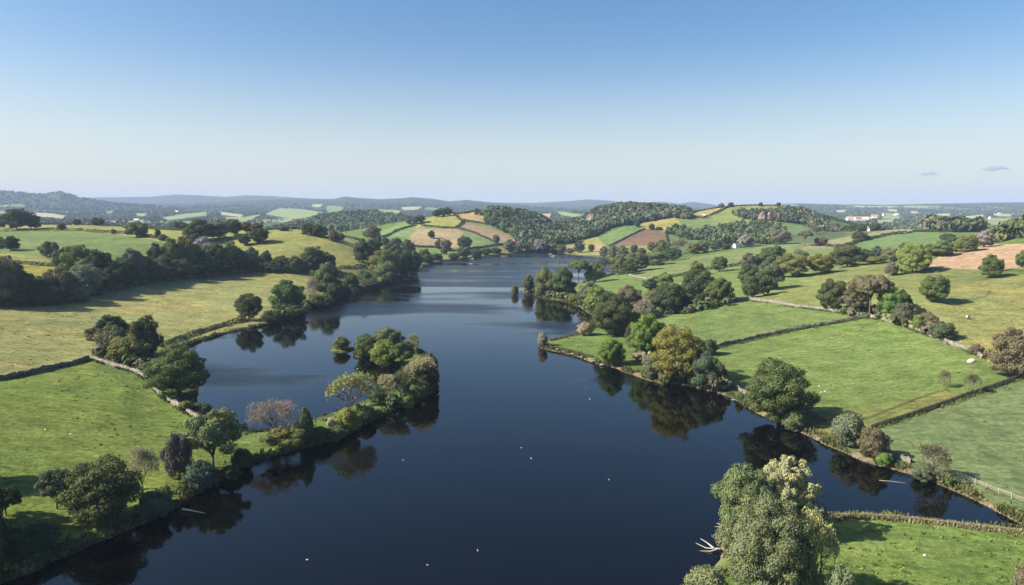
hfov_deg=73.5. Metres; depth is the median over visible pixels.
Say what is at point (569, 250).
shrub
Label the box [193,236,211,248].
broadleaf tree
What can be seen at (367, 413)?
shrub
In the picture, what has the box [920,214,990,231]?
hilltop wood
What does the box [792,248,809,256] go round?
broadleaf tree
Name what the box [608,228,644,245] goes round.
hedge
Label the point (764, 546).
broadleaf tree
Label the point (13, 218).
broadleaf tree
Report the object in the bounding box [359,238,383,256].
broadleaf tree
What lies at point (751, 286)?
shrub
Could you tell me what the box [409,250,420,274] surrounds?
broadleaf tree
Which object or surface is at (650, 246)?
broadleaf tree
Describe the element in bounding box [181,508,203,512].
fallen log
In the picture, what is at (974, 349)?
shrub
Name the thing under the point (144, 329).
broadleaf tree
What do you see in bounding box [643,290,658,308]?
shrub
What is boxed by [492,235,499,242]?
broadleaf tree
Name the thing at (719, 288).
broadleaf tree
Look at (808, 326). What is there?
stone wall
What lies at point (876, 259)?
shrub
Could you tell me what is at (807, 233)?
broadleaf tree
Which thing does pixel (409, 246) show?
broadleaf tree
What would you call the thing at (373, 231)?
broadleaf tree
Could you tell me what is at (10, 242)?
broadleaf tree
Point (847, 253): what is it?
broadleaf tree
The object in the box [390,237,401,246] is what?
shrub
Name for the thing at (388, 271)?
broadleaf tree
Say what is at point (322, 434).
shrub
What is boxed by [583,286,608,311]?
broadleaf tree
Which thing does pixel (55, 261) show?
broadleaf tree
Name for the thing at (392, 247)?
broadleaf tree
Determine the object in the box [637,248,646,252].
shrub
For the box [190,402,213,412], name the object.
shrub
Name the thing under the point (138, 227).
broadleaf tree
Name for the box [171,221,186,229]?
broadleaf tree
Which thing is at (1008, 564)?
grass tufts
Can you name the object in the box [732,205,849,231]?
cliff woods
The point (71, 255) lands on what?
broadleaf tree
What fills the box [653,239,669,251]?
broadleaf tree
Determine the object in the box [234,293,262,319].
broadleaf tree
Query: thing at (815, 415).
stone wall
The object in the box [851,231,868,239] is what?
broadleaf tree
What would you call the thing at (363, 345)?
broadleaf tree
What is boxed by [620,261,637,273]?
broadleaf tree
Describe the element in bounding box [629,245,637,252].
broadleaf tree
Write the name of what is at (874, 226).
broadleaf tree
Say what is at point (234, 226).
broadleaf tree
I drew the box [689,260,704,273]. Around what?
broadleaf tree
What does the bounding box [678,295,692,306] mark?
broadleaf tree
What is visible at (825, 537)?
broadleaf tree
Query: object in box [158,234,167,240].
shrub
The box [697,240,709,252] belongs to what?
broadleaf tree
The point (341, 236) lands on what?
shrub
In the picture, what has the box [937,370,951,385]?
shrub
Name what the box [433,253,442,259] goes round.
shrub
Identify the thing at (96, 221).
shrub
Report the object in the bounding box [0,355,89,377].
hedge
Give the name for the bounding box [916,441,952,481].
shrub
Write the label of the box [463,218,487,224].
hedge
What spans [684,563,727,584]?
shrub
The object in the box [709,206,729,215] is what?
hedge
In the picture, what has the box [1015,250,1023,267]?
broadleaf tree
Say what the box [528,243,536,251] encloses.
broadleaf tree
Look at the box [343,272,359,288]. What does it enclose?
broadleaf tree
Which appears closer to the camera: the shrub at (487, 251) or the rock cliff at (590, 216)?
the shrub at (487, 251)
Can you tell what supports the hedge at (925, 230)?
on the ground at (34, 405)
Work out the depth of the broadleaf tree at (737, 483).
119.94 m
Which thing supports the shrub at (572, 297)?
on the ground at (34, 405)
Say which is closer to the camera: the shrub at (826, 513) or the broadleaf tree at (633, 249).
the shrub at (826, 513)
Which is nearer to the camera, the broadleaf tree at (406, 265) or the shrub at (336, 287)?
the shrub at (336, 287)
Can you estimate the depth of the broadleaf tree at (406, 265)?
603.60 m
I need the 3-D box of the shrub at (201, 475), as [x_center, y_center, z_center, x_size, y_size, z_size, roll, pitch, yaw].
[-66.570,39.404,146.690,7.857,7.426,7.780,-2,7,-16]
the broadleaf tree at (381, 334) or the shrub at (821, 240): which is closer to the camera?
the broadleaf tree at (381, 334)
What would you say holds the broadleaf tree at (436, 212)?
on the ground at (34, 405)
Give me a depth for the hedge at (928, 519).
130.45 m
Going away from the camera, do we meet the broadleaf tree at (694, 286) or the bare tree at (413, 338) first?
the bare tree at (413, 338)
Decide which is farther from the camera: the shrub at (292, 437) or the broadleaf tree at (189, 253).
the broadleaf tree at (189, 253)
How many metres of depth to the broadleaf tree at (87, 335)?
272.34 m
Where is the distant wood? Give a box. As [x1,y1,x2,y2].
[300,209,412,231]
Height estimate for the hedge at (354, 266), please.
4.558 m
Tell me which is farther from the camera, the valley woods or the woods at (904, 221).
the woods at (904, 221)
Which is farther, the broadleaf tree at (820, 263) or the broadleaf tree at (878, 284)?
the broadleaf tree at (820, 263)
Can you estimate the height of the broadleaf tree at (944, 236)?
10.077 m
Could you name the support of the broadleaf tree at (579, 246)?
on the ground at (34, 405)
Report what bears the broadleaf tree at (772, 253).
on the ground at (34, 405)
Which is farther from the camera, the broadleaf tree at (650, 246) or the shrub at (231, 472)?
the broadleaf tree at (650, 246)
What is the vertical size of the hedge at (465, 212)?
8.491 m
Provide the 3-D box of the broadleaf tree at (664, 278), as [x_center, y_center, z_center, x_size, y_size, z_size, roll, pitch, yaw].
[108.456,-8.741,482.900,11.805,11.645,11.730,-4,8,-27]
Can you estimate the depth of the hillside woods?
1161.39 m
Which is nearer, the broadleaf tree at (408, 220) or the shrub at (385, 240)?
the shrub at (385, 240)
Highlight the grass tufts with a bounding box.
[0,260,1023,584]
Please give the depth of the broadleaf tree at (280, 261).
529.87 m
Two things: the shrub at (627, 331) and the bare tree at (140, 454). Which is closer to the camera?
the bare tree at (140, 454)
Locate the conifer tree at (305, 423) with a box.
[297,407,313,444]
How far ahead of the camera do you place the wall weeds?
237.27 m
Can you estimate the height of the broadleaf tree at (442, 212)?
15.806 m
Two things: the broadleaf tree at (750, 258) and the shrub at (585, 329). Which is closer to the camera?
the shrub at (585, 329)
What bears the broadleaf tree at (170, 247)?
on the ground at (34, 405)
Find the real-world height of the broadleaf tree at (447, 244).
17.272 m
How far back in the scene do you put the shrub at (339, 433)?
179.44 m
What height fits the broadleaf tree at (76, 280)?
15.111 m
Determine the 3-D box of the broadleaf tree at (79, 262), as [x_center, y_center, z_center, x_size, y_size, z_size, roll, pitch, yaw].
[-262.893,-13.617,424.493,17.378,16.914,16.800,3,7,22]
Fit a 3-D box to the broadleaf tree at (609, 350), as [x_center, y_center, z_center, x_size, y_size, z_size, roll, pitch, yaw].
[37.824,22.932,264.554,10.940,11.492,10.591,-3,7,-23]
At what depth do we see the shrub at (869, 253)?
546.09 m
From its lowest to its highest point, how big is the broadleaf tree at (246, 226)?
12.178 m
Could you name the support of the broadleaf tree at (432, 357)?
on the ground at (34, 405)
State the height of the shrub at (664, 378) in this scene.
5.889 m
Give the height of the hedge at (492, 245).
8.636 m
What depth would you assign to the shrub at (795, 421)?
186.71 m
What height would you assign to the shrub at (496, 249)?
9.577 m
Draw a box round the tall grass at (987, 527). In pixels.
[823,511,1023,535]
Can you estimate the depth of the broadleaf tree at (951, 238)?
683.06 m
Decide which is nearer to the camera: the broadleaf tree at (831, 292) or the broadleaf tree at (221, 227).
the broadleaf tree at (831, 292)
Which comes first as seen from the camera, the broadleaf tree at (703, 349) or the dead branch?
the dead branch
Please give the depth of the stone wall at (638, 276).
565.41 m
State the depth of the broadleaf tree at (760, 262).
559.04 m
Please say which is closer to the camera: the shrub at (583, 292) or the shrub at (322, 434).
the shrub at (322, 434)
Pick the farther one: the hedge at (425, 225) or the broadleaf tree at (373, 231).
the hedge at (425, 225)
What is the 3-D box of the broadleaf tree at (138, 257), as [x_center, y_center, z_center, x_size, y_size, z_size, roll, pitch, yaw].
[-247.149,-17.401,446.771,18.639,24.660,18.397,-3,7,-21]
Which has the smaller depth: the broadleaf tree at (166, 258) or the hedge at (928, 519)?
the hedge at (928, 519)
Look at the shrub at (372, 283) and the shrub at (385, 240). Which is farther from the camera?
the shrub at (385, 240)
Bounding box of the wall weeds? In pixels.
[0,299,1022,429]
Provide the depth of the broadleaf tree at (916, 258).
415.01 m
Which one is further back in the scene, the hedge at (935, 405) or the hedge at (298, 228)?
the hedge at (298, 228)
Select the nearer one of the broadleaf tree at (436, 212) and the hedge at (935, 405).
the hedge at (935, 405)
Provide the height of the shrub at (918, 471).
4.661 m
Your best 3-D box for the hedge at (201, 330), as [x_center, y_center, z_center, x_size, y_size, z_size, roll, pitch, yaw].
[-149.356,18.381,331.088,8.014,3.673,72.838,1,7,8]
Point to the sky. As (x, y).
(715, 102)
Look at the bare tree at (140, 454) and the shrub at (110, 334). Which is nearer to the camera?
the bare tree at (140, 454)
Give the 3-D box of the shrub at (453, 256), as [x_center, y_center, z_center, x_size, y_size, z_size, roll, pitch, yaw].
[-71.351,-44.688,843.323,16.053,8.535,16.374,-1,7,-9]
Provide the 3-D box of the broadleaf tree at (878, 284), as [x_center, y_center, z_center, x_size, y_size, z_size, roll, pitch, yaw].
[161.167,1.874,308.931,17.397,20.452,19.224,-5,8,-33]
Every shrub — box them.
[24,520,62,549]
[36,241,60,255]
[72,218,81,224]
[89,217,104,225]
[92,325,126,351]
[104,333,153,362]
[133,489,170,518]
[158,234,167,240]
[158,485,173,500]
[159,432,194,477]
[177,400,192,410]
[181,459,220,493]
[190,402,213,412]
[218,464,242,481]
[229,448,253,467]
[258,425,304,454]
[260,311,281,321]
[277,226,288,230]
[283,305,308,318]
[309,295,333,306]
[309,425,334,444]
[325,280,346,298]
[328,230,338,240]
[328,425,348,441]
[332,336,350,348]
[334,406,360,433]
[337,232,344,240]
[344,285,352,296]
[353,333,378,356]
[356,270,371,279]
[358,406,376,422]
[363,278,381,288]
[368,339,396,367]
[368,386,387,405]
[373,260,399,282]
[381,237,389,244]
[388,341,415,365]
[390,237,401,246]
[397,392,415,407]
[402,377,429,401]
[418,248,430,257]
[423,254,434,262]
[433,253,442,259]
[440,247,447,253]
[448,253,459,258]
[469,248,482,256]
[480,247,492,254]
[490,247,501,252]
[511,286,518,293]
[538,332,547,345]
[557,244,566,252]
[564,285,576,294]
[566,248,574,252]
[568,294,577,301]
[577,280,600,298]
[577,321,593,334]
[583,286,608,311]
[614,284,641,303]
[615,245,628,255]
[624,324,631,350]
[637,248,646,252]
[642,356,662,377]
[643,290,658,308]
[658,370,674,384]
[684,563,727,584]
[701,339,718,353]
[721,243,731,248]
[735,391,743,400]
[742,276,763,296]
[781,410,807,432]
[789,495,835,525]
[814,236,828,244]
[824,560,855,584]
[831,412,865,446]
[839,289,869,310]
[855,427,891,457]
[859,248,873,261]
[864,256,886,263]
[875,452,893,466]
[884,262,898,274]
[892,302,917,323]
[911,314,924,327]
[911,462,939,482]
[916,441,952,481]
[922,311,938,328]
[927,321,958,339]
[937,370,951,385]
[944,474,952,487]
[952,241,962,251]
[961,372,982,391]
[968,343,984,354]
[1012,561,1023,584]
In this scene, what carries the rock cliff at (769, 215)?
on the ground at (34, 405)
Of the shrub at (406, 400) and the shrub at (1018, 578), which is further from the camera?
the shrub at (406, 400)
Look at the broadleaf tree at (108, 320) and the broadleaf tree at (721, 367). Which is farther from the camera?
the broadleaf tree at (108, 320)
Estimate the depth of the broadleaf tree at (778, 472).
121.69 m
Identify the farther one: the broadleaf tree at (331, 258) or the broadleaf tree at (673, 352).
the broadleaf tree at (331, 258)
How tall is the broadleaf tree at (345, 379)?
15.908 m
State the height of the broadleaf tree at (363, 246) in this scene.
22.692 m
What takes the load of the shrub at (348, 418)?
on the ground at (34, 405)
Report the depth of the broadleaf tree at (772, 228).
911.62 m
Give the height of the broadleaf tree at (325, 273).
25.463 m
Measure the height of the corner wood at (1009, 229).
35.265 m
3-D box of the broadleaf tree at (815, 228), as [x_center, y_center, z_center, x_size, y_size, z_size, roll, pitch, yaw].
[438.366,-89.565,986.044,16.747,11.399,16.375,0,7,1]
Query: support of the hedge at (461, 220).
on the ground at (34, 405)
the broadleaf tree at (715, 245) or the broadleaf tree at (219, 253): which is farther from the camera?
the broadleaf tree at (715, 245)
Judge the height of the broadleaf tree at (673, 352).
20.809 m
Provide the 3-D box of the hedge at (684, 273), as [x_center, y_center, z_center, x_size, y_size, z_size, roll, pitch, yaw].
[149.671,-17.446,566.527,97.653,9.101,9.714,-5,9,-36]
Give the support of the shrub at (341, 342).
on the ground at (34, 405)
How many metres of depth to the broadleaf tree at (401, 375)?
212.93 m
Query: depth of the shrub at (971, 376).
206.53 m
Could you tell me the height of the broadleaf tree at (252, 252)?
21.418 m
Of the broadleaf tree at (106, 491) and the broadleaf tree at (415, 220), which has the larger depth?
the broadleaf tree at (415, 220)
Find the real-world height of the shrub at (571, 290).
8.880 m
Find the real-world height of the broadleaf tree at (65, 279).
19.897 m
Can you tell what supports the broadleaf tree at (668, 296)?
on the ground at (34, 405)
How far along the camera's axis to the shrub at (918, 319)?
280.35 m
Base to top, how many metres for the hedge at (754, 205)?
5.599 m
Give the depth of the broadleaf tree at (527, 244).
985.09 m
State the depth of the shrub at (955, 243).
492.17 m
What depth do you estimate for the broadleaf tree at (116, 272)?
412.68 m
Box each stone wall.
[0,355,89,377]
[90,356,200,416]
[621,273,651,278]
[717,313,868,346]
[731,383,747,393]
[735,296,866,313]
[801,408,826,423]
[870,314,983,358]
[886,449,911,462]
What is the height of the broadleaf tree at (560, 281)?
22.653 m
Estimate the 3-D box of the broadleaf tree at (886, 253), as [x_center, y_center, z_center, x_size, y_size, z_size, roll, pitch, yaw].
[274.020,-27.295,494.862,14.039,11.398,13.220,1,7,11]
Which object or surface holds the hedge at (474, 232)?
on the ground at (34, 405)
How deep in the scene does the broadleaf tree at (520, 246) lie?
975.51 m
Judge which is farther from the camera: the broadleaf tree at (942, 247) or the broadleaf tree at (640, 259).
the broadleaf tree at (640, 259)
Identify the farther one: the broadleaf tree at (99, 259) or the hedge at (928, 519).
the broadleaf tree at (99, 259)
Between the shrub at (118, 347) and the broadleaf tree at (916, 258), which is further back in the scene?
the broadleaf tree at (916, 258)
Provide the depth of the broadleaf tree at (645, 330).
267.86 m
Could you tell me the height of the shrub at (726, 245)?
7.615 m
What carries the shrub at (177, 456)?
on the ground at (34, 405)
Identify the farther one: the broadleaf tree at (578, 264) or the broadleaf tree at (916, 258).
the broadleaf tree at (578, 264)
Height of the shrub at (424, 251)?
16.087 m
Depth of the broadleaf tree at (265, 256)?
531.86 m
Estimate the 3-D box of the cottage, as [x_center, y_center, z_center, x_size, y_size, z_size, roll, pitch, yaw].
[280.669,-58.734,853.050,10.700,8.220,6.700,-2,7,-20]
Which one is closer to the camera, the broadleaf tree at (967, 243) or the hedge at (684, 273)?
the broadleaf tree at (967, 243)
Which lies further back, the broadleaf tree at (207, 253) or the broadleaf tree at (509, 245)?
the broadleaf tree at (509, 245)
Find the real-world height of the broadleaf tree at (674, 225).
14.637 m
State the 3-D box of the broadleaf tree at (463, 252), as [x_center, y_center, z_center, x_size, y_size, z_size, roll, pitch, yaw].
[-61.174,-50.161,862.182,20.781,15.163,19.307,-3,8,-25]
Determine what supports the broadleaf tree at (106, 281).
on the ground at (34, 405)
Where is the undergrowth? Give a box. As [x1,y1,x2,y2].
[0,267,934,426]
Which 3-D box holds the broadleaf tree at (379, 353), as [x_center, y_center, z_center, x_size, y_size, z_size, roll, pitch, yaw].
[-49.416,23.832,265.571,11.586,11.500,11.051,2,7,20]
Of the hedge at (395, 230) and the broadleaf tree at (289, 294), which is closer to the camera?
the broadleaf tree at (289, 294)
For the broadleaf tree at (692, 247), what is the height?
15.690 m
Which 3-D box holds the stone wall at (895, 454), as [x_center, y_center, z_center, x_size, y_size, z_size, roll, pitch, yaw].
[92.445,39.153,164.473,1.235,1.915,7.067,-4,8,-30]
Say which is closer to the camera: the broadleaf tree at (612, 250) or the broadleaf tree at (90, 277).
the broadleaf tree at (90, 277)
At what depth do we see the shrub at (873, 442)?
163.10 m
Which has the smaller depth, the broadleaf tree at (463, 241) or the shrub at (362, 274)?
the shrub at (362, 274)
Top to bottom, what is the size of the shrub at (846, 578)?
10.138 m
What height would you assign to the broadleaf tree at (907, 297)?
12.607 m
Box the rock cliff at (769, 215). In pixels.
[766,212,773,219]
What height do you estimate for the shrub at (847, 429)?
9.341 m
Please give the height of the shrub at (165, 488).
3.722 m
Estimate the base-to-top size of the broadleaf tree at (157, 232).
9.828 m
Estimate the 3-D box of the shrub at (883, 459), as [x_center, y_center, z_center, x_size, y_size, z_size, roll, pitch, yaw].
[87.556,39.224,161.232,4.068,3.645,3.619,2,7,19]
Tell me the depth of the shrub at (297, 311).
382.01 m
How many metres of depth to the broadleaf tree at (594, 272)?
556.33 m
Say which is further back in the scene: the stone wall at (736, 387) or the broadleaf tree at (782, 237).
the broadleaf tree at (782, 237)
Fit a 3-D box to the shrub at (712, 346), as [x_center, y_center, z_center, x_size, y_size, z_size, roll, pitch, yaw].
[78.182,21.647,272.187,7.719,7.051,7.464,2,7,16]
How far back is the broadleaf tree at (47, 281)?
356.79 m
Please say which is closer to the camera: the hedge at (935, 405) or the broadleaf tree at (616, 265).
the hedge at (935, 405)
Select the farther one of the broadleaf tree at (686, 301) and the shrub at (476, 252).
the shrub at (476, 252)
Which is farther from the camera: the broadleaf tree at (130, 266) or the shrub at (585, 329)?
the broadleaf tree at (130, 266)
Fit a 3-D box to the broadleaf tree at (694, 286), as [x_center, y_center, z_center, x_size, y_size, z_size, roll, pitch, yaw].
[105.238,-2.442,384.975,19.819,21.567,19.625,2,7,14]
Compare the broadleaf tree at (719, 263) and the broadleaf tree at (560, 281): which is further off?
the broadleaf tree at (719, 263)
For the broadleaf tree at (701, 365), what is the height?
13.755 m
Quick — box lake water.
[1,252,1023,584]
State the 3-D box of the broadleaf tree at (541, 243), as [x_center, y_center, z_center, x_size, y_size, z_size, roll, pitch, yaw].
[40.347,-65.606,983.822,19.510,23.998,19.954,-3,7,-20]
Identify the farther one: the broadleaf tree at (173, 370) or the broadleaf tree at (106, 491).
the broadleaf tree at (173, 370)
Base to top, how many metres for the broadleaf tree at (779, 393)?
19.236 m
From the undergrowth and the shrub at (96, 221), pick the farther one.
the shrub at (96, 221)
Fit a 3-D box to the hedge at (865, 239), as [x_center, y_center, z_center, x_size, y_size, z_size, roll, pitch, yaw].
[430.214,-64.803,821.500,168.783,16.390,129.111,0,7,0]
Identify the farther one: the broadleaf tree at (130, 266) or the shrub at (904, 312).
the broadleaf tree at (130, 266)
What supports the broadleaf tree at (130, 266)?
on the ground at (34, 405)
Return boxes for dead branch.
[696,538,719,551]
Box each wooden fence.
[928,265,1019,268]
[953,469,1023,500]
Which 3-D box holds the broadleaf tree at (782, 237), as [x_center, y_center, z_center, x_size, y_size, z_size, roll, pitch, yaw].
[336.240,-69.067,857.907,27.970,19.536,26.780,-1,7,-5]
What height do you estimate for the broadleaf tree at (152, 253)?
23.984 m
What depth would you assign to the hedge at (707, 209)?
1328.46 m
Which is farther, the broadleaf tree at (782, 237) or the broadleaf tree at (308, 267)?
the broadleaf tree at (782, 237)
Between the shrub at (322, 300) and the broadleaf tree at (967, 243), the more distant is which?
the broadleaf tree at (967, 243)
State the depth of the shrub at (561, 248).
968.43 m
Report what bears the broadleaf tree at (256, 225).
on the ground at (34, 405)
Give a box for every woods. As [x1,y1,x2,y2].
[0,190,1023,231]
[482,205,561,250]
[528,201,694,243]
[665,218,787,243]
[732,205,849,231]
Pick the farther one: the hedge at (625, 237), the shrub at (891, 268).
the hedge at (625, 237)
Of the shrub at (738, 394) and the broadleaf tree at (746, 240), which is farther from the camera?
the broadleaf tree at (746, 240)
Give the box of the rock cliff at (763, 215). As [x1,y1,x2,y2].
[758,211,766,220]
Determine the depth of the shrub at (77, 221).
821.33 m
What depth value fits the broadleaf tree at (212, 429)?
155.10 m
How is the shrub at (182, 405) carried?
on the ground at (34, 405)
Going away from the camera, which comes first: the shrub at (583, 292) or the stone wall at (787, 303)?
the stone wall at (787, 303)
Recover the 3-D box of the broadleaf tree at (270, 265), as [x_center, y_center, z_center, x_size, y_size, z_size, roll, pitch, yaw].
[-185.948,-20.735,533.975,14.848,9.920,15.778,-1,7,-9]
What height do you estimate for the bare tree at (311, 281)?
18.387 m
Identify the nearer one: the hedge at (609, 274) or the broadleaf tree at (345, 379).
the broadleaf tree at (345, 379)
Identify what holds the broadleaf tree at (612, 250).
on the ground at (34, 405)
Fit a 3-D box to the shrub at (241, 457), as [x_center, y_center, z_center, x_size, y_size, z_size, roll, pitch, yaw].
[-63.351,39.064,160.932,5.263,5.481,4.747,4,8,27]
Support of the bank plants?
on the ground at (34, 405)
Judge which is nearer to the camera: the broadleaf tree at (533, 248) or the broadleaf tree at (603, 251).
the broadleaf tree at (603, 251)
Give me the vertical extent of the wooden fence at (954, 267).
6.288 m
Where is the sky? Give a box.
[0,0,1023,205]
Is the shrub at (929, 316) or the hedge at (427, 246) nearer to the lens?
the shrub at (929, 316)
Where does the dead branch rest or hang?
on the ground at (34, 405)
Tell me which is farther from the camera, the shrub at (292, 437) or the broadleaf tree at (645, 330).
the broadleaf tree at (645, 330)
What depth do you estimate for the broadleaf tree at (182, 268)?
475.17 m
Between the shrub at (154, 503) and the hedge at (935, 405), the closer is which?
the shrub at (154, 503)
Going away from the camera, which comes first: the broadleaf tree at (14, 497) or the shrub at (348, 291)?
the broadleaf tree at (14, 497)
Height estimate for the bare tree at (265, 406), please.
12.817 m
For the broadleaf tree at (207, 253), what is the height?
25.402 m
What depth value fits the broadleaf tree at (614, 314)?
319.01 m
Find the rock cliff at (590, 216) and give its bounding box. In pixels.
[586,213,595,220]
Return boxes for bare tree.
[125,444,159,488]
[243,399,299,428]
[305,276,318,294]
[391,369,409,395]
[408,332,418,355]
[635,299,651,314]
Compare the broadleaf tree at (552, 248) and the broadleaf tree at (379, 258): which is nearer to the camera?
the broadleaf tree at (379, 258)
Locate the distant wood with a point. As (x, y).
(350, 220)
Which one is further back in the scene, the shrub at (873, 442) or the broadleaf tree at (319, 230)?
the broadleaf tree at (319, 230)
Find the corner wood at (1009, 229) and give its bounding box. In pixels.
[986,214,1023,243]
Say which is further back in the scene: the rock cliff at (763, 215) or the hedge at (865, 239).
the rock cliff at (763, 215)
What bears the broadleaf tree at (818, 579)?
on the ground at (34, 405)
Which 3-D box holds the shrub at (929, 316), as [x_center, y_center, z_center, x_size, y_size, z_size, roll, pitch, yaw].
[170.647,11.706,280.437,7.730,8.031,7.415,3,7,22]
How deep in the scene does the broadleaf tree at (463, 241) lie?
956.36 m
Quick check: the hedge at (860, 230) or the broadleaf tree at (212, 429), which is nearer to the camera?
the broadleaf tree at (212, 429)
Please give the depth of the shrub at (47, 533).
119.81 m
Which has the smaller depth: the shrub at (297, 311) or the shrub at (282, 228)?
the shrub at (297, 311)
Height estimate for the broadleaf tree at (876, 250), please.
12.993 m
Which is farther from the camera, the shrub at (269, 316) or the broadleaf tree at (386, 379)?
the shrub at (269, 316)
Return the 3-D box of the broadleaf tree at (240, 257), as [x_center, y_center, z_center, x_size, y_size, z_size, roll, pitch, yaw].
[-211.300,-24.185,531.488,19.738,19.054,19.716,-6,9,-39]
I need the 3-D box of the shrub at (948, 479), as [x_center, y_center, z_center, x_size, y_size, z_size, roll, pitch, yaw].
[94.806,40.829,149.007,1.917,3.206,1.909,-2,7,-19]
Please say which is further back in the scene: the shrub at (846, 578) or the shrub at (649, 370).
the shrub at (649, 370)
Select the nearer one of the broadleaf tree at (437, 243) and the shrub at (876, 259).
the shrub at (876, 259)
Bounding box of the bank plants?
[0,275,1023,584]
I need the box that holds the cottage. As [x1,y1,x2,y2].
[733,242,742,247]
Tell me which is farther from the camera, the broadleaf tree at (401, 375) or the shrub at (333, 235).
the shrub at (333, 235)
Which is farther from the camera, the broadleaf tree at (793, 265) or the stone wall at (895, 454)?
the broadleaf tree at (793, 265)
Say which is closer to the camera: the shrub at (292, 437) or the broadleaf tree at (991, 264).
the shrub at (292, 437)
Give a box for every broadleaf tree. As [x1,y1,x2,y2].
[0,208,28,229]
[0,235,20,249]
[0,255,22,305]
[0,486,22,515]
[0,495,19,584]
[9,265,35,301]
[22,212,40,227]
[28,276,45,303]
[33,468,70,508]
[38,277,59,288]
[42,267,74,295]
[50,454,147,524]
[51,250,61,266]
[56,223,66,230]
[57,244,89,270]
[63,283,93,302]
[69,257,87,270]
[69,264,103,291]
[74,276,82,283]
[83,326,102,342]
[84,248,115,270]
[91,314,129,340]
[99,270,113,288]
[100,261,127,286]
[115,256,141,284]
[121,220,148,236]
[121,247,148,275]
[125,314,163,356]
[138,342,210,397]
[143,256,160,278]
[146,243,165,260]
[151,262,172,280]
[153,254,174,270]
[154,229,160,237]
[159,237,184,259]
[166,259,196,279]
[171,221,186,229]
[176,235,199,263]
[179,219,214,239]
[183,407,248,466]
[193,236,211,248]
[194,244,206,257]
[199,243,220,267]
[207,220,231,238]
[207,242,232,270]
[223,241,241,269]
[224,219,242,234]
[231,250,250,269]
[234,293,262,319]
[237,234,250,244]
[240,221,251,232]
[244,246,259,269]
[248,228,268,242]
[250,222,263,229]
[259,250,272,271]
[263,260,277,271]
[267,279,305,309]
[272,255,289,271]
[284,255,305,271]
[297,260,313,271]
[299,246,326,268]
[300,223,312,233]
[309,224,327,236]
[309,262,342,292]
[317,252,336,269]
[324,368,375,408]
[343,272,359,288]
[353,238,371,262]
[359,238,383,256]
[366,225,381,237]
[368,249,399,272]
[371,327,405,347]
[377,373,402,394]
[383,243,402,253]
[392,249,413,274]
[400,239,415,251]
[403,354,437,376]
[405,218,411,223]
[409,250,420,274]
[412,216,418,223]
[414,362,439,391]
[416,215,425,221]
[417,352,438,370]
[427,230,434,237]
[432,209,439,216]
[434,239,441,248]
[437,208,445,215]
[439,239,451,249]
[444,207,452,214]
[456,247,470,257]
[457,236,472,248]
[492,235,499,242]
[502,239,515,250]
[515,241,525,250]
[521,274,534,291]
[524,242,532,250]
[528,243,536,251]
[534,239,546,250]
[534,266,551,295]
[547,266,576,292]
[548,243,558,251]
[567,259,589,283]
[572,241,584,251]
[584,262,606,281]
[587,290,640,334]
[588,244,594,251]
[597,339,626,365]
[599,246,607,256]
[607,245,617,257]
[610,255,628,273]
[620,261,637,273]
[624,252,649,268]
[626,313,666,353]
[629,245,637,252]
[641,278,658,290]
[647,241,655,250]
[647,250,669,264]
[649,283,689,311]
[649,324,705,379]
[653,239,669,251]
[657,272,673,285]
[663,247,681,260]
[671,223,679,229]
[671,237,687,248]
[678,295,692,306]
[681,268,715,300]
[686,242,700,253]
[688,344,705,361]
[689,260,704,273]
[690,350,721,389]
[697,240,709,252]
[703,277,735,300]
[706,357,728,385]
[709,240,721,249]
[710,462,777,536]
[711,256,727,270]
[712,491,818,584]
[736,234,755,246]
[737,263,758,283]
[738,357,822,424]
[739,252,758,266]
[755,254,762,265]
[755,259,784,288]
[756,272,774,294]
[756,454,822,507]
[759,245,786,264]
[765,224,780,233]
[770,229,791,243]
[773,253,811,276]
[784,558,824,584]
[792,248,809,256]
[793,502,840,573]
[797,230,813,245]
[807,253,837,273]
[811,226,822,233]
[815,278,846,308]
[829,242,867,266]
[847,274,895,315]
[848,223,856,229]
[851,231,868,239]
[856,223,867,230]
[868,222,881,230]
[871,245,881,256]
[875,285,904,312]
[880,247,897,261]
[895,243,932,272]
[899,289,913,305]
[918,275,950,301]
[927,240,957,255]
[939,233,955,240]
[947,236,957,242]
[956,234,981,251]
[974,230,995,246]
[978,254,1005,276]
[984,326,1023,375]
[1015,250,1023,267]
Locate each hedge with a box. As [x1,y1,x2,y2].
[0,228,163,240]
[8,260,53,265]
[40,222,181,230]
[157,317,248,347]
[265,227,360,239]
[335,263,370,268]
[381,223,415,237]
[414,244,434,247]
[422,224,455,228]
[453,210,473,213]
[453,212,463,227]
[456,226,492,241]
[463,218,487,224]
[468,243,503,248]
[583,273,614,281]
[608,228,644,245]
[652,264,732,278]
[693,207,720,212]
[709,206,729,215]
[734,204,775,205]
[818,230,912,246]
[837,228,888,231]
[838,513,1021,531]
[870,374,1020,427]
[913,229,947,231]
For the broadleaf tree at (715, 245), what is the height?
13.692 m
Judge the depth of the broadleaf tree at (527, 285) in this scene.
497.66 m
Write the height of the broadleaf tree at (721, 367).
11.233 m
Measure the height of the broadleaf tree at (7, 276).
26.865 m
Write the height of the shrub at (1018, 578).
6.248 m
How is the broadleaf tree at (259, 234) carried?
on the ground at (34, 405)
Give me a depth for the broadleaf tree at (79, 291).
365.16 m
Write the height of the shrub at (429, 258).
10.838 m
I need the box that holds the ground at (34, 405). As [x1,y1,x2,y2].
[0,191,1023,584]
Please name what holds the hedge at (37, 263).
on the ground at (34, 405)

